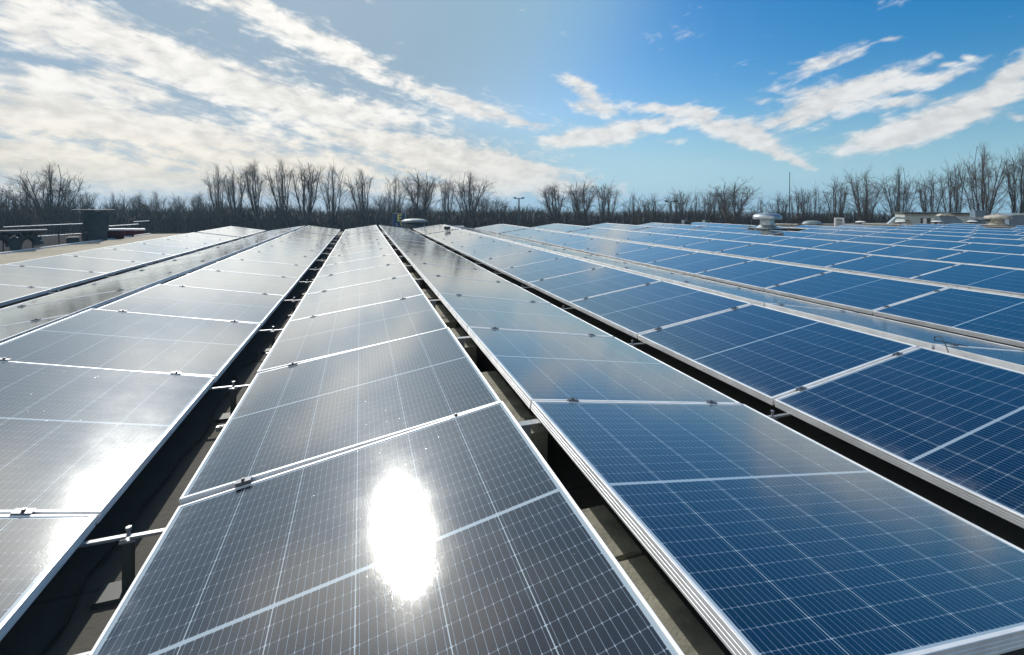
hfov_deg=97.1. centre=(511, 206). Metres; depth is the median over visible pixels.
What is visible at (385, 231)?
solar panel
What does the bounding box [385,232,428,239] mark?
solar panel
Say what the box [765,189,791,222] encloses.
bare tree
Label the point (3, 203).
bare tree
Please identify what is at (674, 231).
solar panel
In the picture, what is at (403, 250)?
solar panel
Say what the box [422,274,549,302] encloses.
solar panel
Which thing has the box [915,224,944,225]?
solar panel
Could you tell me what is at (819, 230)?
solar panel
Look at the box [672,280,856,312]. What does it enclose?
solar panel
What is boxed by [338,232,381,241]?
solar panel
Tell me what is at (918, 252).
solar panel
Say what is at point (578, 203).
bare tree
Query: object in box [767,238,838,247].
solar panel
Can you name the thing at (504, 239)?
solar panel
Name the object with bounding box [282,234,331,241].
solar panel
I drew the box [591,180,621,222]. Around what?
bare tree
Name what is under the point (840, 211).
bare tree
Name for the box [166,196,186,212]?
bare tree
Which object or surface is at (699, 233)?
solar panel
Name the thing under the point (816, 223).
dome vent
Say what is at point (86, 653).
rail end
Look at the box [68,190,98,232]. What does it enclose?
bare tree
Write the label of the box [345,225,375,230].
solar panel
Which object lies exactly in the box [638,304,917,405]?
solar panel
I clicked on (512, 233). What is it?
solar panel
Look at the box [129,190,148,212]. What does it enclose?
bare tree
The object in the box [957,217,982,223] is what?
gooseneck duct
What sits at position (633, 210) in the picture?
bare tree
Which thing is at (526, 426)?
ridge support
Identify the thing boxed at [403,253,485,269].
solar panel
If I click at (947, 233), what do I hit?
solar panel
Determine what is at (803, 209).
bare tree
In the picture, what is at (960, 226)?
solar panel
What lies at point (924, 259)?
solar panel
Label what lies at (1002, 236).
solar panel
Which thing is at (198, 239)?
solar panel
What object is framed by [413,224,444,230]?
solar panel
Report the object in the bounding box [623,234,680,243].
solar panel
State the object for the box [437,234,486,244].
solar panel
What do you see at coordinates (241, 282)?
solar panel
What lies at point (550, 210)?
bare tree
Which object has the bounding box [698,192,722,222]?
bare tree
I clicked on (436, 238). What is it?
solar panel
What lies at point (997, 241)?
solar panel
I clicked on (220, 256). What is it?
solar panel
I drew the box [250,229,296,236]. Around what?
solar panel
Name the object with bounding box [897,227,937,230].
solar panel
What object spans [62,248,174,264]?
solar panel
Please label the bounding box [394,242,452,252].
solar panel
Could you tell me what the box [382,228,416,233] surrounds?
solar panel
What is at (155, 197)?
bare tree
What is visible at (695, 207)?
bare tree
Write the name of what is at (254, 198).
bare tree
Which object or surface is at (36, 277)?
solar panel
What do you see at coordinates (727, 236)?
solar panel
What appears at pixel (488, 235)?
solar panel
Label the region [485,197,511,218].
bare tree
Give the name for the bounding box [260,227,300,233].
solar panel
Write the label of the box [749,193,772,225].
bare tree
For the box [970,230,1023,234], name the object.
solar panel
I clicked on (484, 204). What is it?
bare tree
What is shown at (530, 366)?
solar panel
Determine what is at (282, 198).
bare tree
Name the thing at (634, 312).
solar panel
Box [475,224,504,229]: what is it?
solar panel
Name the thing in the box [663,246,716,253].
solar panel
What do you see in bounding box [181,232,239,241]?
solar panel
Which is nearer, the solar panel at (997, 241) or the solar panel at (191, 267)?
the solar panel at (191, 267)
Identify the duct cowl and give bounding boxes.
[936,214,962,224]
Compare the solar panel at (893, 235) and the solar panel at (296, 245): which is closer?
the solar panel at (296, 245)
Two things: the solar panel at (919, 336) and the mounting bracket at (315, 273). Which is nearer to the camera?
the solar panel at (919, 336)
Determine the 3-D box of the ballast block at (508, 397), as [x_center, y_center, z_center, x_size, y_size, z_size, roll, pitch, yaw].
[-0.091,0.988,2.151,0.200,0.195,0.570,0,0,-18]
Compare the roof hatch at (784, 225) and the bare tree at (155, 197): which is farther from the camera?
the bare tree at (155, 197)
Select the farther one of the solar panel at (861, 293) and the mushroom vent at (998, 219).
the mushroom vent at (998, 219)
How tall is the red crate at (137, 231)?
0.767 m
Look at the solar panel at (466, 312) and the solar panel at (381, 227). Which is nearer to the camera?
the solar panel at (466, 312)
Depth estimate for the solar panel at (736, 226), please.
18.09 m
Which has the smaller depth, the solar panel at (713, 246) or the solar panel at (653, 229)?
the solar panel at (713, 246)
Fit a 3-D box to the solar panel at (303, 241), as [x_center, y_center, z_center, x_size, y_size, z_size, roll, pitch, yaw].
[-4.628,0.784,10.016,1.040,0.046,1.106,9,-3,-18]
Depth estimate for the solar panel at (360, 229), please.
14.72 m
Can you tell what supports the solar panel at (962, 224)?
on the flat roofed hall
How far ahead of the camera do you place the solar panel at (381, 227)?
15.16 m
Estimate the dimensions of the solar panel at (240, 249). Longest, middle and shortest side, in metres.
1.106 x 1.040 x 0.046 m
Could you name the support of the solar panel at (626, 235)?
on the bracket
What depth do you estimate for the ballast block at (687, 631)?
1.00 m
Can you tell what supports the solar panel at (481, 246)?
on the bracket
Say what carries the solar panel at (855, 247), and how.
on the flat roofed hall
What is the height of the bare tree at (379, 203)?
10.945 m
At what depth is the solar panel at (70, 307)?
3.48 m
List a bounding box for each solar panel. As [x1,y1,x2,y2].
[0,265,107,290]
[0,270,188,309]
[0,285,51,305]
[0,286,143,325]
[0,309,260,382]
[0,315,68,342]
[0,357,214,523]
[0,507,97,640]
[4,255,146,275]
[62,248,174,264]
[79,259,217,286]
[89,401,684,654]
[98,284,284,327]
[104,243,196,256]
[126,251,238,272]
[134,238,213,249]
[159,235,227,245]
[163,245,253,261]
[164,269,298,298]
[179,327,500,505]
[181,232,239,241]
[192,240,265,253]
[197,230,250,237]
[202,258,308,279]
[208,237,275,248]
[211,228,258,234]
[223,226,265,232]
[226,234,283,243]
[229,250,315,267]
[240,231,289,239]
[248,245,321,259]
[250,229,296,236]
[257,294,446,372]
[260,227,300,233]
[261,240,325,251]
[267,226,304,231]
[274,236,329,246]
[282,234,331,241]
[289,231,334,239]
[289,275,423,320]
[296,229,336,235]
[301,227,338,233]
[305,262,410,294]
[306,226,339,230]
[316,254,401,276]
[323,247,395,265]
[329,242,390,256]
[333,238,386,250]
[336,235,384,245]
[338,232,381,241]
[340,230,379,238]
[342,228,378,235]
[344,226,377,232]
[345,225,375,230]
[379,225,409,229]
[380,226,412,231]
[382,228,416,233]
[384,230,422,236]
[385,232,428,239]
[388,235,435,243]
[390,238,443,247]
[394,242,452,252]
[398,247,468,260]
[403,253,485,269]
[411,262,510,282]
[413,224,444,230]
[416,226,443,232]
[420,227,456,234]
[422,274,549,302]
[426,229,464,237]
[431,231,475,240]
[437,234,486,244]
[438,293,613,336]
[445,236,499,248]
[454,240,515,254]
[455,227,490,232]
[463,229,504,235]
[465,244,538,261]
[467,327,740,408]
[471,231,513,237]
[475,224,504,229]
[480,250,566,271]
[481,234,531,241]
[482,225,516,231]
[490,226,528,233]
[492,236,544,244]
[500,257,604,284]
[501,228,541,236]
[507,240,568,249]
[512,230,557,239]
[524,232,574,242]
[524,244,595,255]
[528,266,661,304]
[531,223,564,228]
[531,397,1023,654]
[540,235,595,246]
[542,225,574,230]
[546,249,632,263]
[553,226,592,232]
[558,238,623,251]
[568,228,610,234]
[569,281,751,338]
[575,256,682,274]
[580,242,655,257]
[584,229,630,236]
[589,223,615,227]
[600,224,631,228]
[602,231,654,239]
[609,246,697,265]
[615,266,746,288]
[616,225,650,230]
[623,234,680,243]
[635,227,673,232]
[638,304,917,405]
[641,223,665,225]
[645,252,752,275]
[648,236,714,247]
[653,228,696,234]
[654,224,681,227]
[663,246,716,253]
[669,225,703,228]
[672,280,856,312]
[676,230,723,236]
[678,239,755,252]
[687,222,709,224]
[694,226,728,230]
[695,260,831,290]
[701,223,729,226]
[703,232,753,239]
[705,252,761,260]
[715,243,806,259]
[716,228,755,232]
[720,224,752,227]
[732,235,793,243]
[741,229,785,234]
[761,243,811,248]
[762,260,840,271]
[763,248,870,267]
[765,271,947,314]
[765,303,1023,350]
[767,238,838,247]
[771,231,821,237]
[774,347,1023,527]
[785,227,812,230]
[796,225,827,228]
[797,228,840,232]
[803,233,860,240]
[812,248,878,255]
[813,241,895,252]
[819,226,854,229]
[825,255,958,279]
[829,230,878,235]
[837,225,867,227]
[841,271,976,289]
[844,236,910,243]
[845,241,900,245]
[851,228,891,231]
[864,226,900,228]
[865,245,965,259]
[866,232,921,237]
[873,287,1023,346]
[879,255,966,263]
[884,229,930,233]
[892,239,969,248]
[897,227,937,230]
[901,245,969,250]
[906,225,942,227]
[908,235,974,241]
[910,264,1023,295]
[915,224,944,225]
[922,231,975,235]
[930,229,977,232]
[935,343,1023,372]
[937,251,1023,268]
[939,226,977,229]
[945,225,977,226]
[946,223,980,225]
[951,243,1023,254]
[958,287,1023,297]
[959,237,1023,244]
[966,233,1023,238]
[968,263,1023,269]
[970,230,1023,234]
[973,228,1020,231]
[975,226,1016,228]
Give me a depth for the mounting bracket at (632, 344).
3.06 m
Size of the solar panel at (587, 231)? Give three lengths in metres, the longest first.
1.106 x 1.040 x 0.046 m
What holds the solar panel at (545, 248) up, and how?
on the bracket
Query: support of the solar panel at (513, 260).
on the bracket
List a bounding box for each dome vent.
[401,219,427,229]
[802,220,822,225]
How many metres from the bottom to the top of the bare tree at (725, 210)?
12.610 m
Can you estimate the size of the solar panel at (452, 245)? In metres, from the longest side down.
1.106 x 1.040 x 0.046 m
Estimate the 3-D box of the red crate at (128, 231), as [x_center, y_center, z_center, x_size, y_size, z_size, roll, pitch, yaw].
[-12.698,1.149,14.807,0.540,0.824,0.640,0,0,-40]
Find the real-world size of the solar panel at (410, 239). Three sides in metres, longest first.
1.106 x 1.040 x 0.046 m
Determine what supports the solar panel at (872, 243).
on the flat roofed hall
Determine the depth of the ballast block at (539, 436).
1.77 m
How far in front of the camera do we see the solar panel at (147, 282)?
4.36 m
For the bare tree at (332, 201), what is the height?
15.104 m
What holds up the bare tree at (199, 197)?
on the ground
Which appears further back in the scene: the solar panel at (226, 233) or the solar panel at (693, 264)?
the solar panel at (226, 233)
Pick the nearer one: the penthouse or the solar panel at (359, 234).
the solar panel at (359, 234)
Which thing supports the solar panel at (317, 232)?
on the flat roofed hall
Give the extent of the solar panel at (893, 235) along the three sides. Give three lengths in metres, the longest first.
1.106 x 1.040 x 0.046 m
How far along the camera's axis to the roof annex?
19.42 m
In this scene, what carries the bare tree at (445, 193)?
on the ground
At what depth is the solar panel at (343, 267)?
6.15 m
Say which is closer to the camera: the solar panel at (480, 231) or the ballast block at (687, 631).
the ballast block at (687, 631)
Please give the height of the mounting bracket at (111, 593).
0.183 m
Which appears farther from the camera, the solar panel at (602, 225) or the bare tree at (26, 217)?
the bare tree at (26, 217)
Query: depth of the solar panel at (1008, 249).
8.98 m
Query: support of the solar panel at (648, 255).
on the bracket
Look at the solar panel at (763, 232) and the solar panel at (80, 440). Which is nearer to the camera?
the solar panel at (80, 440)
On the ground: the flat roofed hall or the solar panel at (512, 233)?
the flat roofed hall
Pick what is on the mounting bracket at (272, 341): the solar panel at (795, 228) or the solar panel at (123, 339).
the solar panel at (123, 339)
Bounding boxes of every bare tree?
[0,163,94,234]
[0,175,38,233]
[0,183,18,229]
[54,185,80,211]
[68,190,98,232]
[98,192,121,214]
[114,191,139,213]
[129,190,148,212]
[134,190,166,219]
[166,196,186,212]
[184,191,211,215]
[203,162,228,227]
[219,164,248,226]
[235,159,268,232]
[259,158,293,228]
[285,156,325,227]
[316,163,358,228]
[343,167,375,226]
[371,195,396,212]
[374,172,411,215]
[397,167,453,224]
[435,175,457,223]
[441,171,497,228]
[478,194,493,217]
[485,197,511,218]
[535,180,569,223]
[556,177,603,225]
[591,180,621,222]
[618,192,650,224]
[639,192,667,222]
[662,189,696,223]
[677,188,709,222]
[692,178,764,224]
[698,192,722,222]
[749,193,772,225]
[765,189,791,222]
[786,185,815,223]
[802,178,826,221]
[818,176,851,222]
[840,165,892,222]
[872,165,928,222]
[911,168,948,211]
[933,161,968,211]
[945,139,1022,221]
[998,144,1023,212]
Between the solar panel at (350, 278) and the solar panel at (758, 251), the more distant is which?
the solar panel at (758, 251)
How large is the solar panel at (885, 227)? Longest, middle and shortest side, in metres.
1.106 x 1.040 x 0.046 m
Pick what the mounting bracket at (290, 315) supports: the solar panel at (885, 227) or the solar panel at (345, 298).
the solar panel at (345, 298)
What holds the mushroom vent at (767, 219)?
on the flat roofed hall
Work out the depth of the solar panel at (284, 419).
1.85 m
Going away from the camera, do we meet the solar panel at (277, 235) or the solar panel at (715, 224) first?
the solar panel at (277, 235)
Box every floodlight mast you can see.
[513,197,524,225]
[665,200,676,223]
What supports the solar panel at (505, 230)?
on the flat roofed hall
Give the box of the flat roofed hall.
[0,222,1023,654]
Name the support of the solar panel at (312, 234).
on the flat roofed hall
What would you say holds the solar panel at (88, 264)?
on the bracket
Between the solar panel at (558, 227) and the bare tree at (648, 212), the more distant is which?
the bare tree at (648, 212)
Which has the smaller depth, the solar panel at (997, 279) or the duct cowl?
the solar panel at (997, 279)
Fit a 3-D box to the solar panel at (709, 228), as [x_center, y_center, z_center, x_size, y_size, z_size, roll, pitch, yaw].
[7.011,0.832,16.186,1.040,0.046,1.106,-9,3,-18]
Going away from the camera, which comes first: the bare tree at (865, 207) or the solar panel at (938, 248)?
the solar panel at (938, 248)
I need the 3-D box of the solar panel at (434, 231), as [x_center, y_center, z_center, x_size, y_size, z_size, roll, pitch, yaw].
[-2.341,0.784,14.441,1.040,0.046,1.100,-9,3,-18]
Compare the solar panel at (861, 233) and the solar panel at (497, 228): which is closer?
the solar panel at (861, 233)
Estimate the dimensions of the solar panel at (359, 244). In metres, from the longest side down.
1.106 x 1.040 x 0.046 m
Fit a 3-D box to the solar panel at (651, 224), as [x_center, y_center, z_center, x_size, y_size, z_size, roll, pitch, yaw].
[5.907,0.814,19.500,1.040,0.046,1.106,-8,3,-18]
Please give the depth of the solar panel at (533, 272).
5.85 m
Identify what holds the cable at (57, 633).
on the flat roofed hall
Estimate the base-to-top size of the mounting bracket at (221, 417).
0.183 m
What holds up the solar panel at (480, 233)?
on the bracket
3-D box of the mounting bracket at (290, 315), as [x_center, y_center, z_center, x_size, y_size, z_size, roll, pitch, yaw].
[-2.118,0.977,4.395,0.240,0.183,0.070,0,0,-18]
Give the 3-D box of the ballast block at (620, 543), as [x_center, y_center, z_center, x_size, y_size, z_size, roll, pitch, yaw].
[0.213,0.992,1.237,0.200,0.195,0.195,0,0,-18]
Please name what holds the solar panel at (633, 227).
on the flat roofed hall
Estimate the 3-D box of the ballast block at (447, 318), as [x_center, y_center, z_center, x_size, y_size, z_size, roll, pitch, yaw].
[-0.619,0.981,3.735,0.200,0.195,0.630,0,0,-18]
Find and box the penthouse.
[893,212,969,223]
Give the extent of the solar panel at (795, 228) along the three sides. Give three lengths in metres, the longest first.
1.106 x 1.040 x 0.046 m
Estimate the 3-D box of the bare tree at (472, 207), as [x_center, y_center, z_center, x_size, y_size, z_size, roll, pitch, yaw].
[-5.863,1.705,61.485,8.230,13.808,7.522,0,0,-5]
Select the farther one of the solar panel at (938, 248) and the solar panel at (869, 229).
the solar panel at (869, 229)
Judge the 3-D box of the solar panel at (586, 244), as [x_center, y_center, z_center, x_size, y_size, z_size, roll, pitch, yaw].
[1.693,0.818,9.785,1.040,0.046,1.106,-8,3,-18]
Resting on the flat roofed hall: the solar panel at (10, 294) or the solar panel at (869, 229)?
the solar panel at (869, 229)
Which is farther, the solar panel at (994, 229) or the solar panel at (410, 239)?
the solar panel at (994, 229)
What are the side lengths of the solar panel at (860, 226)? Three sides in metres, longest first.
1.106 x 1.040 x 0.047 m
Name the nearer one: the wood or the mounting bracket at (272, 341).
the mounting bracket at (272, 341)
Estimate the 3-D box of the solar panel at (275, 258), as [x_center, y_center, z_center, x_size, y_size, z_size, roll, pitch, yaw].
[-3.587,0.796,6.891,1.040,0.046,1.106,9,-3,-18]
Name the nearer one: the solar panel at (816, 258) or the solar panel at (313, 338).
the solar panel at (313, 338)
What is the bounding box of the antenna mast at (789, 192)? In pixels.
[789,172,789,221]
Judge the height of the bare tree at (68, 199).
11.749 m
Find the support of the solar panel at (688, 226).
on the flat roofed hall
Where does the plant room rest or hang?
on the flat roofed hall
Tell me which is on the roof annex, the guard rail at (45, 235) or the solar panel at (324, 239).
the guard rail at (45, 235)
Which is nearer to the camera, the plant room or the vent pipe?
the vent pipe
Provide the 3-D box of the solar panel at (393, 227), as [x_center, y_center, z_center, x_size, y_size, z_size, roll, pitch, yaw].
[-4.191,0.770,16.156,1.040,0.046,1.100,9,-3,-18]
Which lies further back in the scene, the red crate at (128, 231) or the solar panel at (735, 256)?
the red crate at (128, 231)
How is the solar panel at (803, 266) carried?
on the bracket
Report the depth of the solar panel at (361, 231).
13.59 m
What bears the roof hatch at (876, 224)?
on the flat roofed hall
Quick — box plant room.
[1000,213,1023,225]
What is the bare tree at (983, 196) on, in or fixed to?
on the ground
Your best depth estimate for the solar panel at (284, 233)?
11.72 m
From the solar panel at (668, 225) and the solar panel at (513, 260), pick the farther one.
the solar panel at (668, 225)
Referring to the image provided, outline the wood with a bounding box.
[0,195,1011,234]
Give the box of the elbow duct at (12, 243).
[0,229,47,250]
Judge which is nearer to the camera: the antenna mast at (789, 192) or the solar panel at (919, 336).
the solar panel at (919, 336)
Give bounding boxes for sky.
[0,0,1023,214]
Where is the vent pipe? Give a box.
[682,220,690,224]
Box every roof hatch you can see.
[775,223,797,226]
[862,223,900,226]
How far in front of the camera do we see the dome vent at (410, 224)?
19.15 m
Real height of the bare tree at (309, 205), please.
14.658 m
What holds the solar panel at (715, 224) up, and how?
on the flat roofed hall
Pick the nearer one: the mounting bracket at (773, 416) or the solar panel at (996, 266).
the mounting bracket at (773, 416)
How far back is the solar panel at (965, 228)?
17.17 m
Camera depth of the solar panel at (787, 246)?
8.60 m
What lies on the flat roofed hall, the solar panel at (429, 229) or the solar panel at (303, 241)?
the solar panel at (429, 229)
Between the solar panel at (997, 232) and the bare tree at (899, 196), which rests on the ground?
the bare tree at (899, 196)
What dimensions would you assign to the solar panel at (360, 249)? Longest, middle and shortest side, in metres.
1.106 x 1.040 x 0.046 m
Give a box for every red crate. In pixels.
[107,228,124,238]
[124,228,134,236]
[134,228,144,234]
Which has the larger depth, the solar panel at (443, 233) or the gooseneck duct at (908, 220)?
the gooseneck duct at (908, 220)
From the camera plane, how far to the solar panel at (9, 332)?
2.78 m
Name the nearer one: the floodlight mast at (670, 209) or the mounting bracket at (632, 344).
the mounting bracket at (632, 344)
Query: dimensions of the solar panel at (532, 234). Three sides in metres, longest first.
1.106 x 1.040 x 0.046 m
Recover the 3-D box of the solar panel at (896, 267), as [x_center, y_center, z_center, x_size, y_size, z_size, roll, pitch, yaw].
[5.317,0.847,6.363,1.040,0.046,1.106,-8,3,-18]
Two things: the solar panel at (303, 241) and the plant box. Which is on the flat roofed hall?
the plant box
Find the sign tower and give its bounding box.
[392,213,405,227]
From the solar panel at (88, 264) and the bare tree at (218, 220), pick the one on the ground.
the bare tree at (218, 220)
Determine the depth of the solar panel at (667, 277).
5.17 m
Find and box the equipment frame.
[834,218,843,225]
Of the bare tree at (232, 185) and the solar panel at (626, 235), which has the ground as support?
the bare tree at (232, 185)
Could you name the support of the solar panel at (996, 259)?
on the flat roofed hall
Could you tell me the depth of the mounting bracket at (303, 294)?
5.43 m
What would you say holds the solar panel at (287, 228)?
on the flat roofed hall
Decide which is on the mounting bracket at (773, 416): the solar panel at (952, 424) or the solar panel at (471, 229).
the solar panel at (952, 424)
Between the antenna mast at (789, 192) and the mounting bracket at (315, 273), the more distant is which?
the antenna mast at (789, 192)
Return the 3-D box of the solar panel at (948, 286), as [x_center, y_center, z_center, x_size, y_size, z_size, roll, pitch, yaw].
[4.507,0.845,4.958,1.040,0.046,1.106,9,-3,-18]
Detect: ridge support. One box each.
[429,299,440,309]
[456,336,470,349]
[518,419,541,439]
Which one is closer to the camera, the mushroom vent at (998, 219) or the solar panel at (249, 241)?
the solar panel at (249, 241)
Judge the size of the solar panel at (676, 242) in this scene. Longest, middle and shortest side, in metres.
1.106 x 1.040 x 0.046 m
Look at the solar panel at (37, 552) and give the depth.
1.15 m
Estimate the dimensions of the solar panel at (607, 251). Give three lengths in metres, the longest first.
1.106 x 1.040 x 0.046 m
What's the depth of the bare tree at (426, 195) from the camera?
61.40 m
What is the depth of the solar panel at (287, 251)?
7.90 m
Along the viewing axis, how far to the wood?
57.76 m
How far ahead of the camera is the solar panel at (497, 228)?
16.21 m
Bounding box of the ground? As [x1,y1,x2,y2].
[108,211,891,221]
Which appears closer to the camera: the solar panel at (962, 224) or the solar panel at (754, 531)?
the solar panel at (754, 531)
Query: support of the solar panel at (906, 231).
on the flat roofed hall
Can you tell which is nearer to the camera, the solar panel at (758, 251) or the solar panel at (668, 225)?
the solar panel at (758, 251)
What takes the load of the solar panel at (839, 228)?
on the flat roofed hall
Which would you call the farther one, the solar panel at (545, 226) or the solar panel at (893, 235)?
the solar panel at (545, 226)
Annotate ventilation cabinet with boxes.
[66,209,114,243]
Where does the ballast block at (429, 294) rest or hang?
on the flat roofed hall
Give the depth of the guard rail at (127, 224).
15.63 m
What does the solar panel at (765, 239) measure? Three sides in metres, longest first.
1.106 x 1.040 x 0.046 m
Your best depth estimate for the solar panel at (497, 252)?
7.95 m
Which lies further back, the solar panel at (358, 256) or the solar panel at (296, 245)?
the solar panel at (296, 245)
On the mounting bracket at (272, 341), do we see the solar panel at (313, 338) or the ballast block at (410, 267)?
the solar panel at (313, 338)
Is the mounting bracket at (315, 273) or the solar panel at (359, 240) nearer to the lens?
the mounting bracket at (315, 273)
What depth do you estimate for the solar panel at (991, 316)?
3.63 m
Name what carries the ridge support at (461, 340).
on the flat roofed hall
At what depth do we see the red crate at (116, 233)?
13.78 m
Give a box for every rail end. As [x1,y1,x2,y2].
[76,651,90,654]
[216,425,224,431]
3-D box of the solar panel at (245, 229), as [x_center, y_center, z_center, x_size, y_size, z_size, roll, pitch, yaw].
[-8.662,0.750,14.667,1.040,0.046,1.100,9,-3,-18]
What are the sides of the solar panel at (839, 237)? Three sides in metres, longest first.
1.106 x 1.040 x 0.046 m
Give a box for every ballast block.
[403,263,411,272]
[410,273,422,288]
[421,289,436,304]
[436,305,456,327]
[450,328,476,365]
[481,371,531,418]
[516,416,547,463]
[581,505,641,561]
[618,555,724,654]
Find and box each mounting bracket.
[78,525,164,608]
[209,381,249,421]
[257,326,282,352]
[283,297,300,317]
[298,279,312,295]
[308,267,320,280]
[628,340,645,346]
[767,410,790,419]
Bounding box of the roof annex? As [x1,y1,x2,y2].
[0,233,186,251]
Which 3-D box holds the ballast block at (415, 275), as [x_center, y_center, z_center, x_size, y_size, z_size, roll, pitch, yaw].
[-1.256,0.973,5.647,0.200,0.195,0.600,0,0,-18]
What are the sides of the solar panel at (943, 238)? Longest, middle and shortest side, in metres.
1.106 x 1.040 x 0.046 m
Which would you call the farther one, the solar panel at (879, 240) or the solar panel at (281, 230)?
the solar panel at (281, 230)
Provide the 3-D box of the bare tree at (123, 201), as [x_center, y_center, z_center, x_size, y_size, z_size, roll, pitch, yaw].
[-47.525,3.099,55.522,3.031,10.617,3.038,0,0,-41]
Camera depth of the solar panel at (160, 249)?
8.19 m
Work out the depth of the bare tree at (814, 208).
52.36 m
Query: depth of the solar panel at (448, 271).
5.49 m
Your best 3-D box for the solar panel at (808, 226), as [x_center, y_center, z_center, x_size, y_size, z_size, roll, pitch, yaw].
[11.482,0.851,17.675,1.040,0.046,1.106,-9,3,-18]
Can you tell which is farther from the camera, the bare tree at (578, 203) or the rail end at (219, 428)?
the bare tree at (578, 203)
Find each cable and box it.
[38,263,320,654]
[934,336,967,351]
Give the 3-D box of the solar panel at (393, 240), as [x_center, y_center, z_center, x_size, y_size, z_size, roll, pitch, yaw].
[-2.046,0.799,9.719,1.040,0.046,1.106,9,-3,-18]
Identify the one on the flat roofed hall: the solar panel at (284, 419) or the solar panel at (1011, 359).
the solar panel at (1011, 359)
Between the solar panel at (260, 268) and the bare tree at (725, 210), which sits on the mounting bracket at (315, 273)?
the solar panel at (260, 268)
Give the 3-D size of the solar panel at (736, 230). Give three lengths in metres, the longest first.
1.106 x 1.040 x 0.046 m
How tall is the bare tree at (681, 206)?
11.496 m
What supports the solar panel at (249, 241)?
on the bracket
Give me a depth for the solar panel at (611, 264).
6.19 m
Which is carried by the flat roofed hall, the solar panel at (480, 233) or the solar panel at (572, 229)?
the solar panel at (572, 229)
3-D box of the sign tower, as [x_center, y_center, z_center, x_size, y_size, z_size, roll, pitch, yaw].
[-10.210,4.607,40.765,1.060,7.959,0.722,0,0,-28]
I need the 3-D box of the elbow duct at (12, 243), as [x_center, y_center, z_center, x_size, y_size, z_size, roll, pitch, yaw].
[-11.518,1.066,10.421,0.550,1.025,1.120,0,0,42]
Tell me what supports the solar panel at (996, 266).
on the flat roofed hall
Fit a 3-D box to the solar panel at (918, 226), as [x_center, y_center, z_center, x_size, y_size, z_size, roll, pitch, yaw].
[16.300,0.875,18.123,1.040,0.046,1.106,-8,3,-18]
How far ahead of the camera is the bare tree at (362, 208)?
58.34 m
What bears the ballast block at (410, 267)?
on the flat roofed hall
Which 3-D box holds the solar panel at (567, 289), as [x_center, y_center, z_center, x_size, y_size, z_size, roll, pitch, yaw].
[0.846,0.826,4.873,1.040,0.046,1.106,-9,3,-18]
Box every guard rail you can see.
[2,223,82,251]
[112,224,138,228]
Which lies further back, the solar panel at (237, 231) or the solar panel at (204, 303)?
the solar panel at (237, 231)
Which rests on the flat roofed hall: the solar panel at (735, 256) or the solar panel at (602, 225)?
the solar panel at (602, 225)
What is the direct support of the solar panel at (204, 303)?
on the mounting bracket at (290, 315)
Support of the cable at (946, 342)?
on the solar panel at (919, 336)
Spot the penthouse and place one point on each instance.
(922, 217)
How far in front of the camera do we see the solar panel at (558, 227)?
16.96 m
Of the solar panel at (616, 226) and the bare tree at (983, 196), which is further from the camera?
the bare tree at (983, 196)
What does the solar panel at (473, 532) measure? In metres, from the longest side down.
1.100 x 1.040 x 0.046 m
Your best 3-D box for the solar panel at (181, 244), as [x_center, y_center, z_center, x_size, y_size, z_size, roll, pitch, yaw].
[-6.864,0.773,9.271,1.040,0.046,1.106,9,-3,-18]
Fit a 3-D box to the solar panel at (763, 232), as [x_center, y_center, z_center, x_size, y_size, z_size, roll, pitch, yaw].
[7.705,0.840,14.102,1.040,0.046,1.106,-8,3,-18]
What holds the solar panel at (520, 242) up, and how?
on the bracket
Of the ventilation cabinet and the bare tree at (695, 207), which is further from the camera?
the bare tree at (695, 207)
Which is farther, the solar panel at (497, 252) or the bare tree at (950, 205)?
the bare tree at (950, 205)
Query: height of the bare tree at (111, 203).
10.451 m
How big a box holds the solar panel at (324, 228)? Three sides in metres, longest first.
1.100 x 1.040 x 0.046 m
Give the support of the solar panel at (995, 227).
on the flat roofed hall
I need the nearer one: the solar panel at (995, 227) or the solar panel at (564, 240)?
the solar panel at (564, 240)
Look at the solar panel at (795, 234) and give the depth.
13.10 m
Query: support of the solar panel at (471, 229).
on the flat roofed hall
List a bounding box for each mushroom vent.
[747,211,787,230]
[980,213,1016,226]
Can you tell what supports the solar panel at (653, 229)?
on the flat roofed hall
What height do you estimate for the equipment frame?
0.546 m
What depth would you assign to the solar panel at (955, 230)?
15.36 m
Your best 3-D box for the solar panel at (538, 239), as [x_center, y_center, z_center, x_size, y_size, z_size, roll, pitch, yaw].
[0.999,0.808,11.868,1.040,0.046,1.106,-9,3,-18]
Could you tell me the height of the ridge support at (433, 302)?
0.308 m
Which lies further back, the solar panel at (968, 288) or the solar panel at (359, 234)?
the solar panel at (359, 234)
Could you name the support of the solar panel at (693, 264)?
on the bracket
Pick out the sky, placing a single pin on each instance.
(647, 97)
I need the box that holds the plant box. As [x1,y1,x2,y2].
[969,210,986,223]
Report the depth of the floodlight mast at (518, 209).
59.93 m
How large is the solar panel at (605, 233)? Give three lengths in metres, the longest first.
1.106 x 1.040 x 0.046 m
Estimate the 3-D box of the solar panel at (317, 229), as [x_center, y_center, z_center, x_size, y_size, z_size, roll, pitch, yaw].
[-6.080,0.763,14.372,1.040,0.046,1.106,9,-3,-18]
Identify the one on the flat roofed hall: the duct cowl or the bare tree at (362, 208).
the duct cowl
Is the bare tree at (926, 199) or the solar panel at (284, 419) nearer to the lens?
the solar panel at (284, 419)
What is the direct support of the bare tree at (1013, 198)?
on the ground
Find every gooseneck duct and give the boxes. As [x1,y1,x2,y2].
[886,217,911,224]
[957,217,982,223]
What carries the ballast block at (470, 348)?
on the flat roofed hall
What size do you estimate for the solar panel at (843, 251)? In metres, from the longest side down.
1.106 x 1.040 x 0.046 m
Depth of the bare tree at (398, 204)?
61.84 m
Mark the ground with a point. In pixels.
(597, 212)
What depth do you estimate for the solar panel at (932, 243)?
9.95 m
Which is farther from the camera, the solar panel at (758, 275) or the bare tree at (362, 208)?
the bare tree at (362, 208)

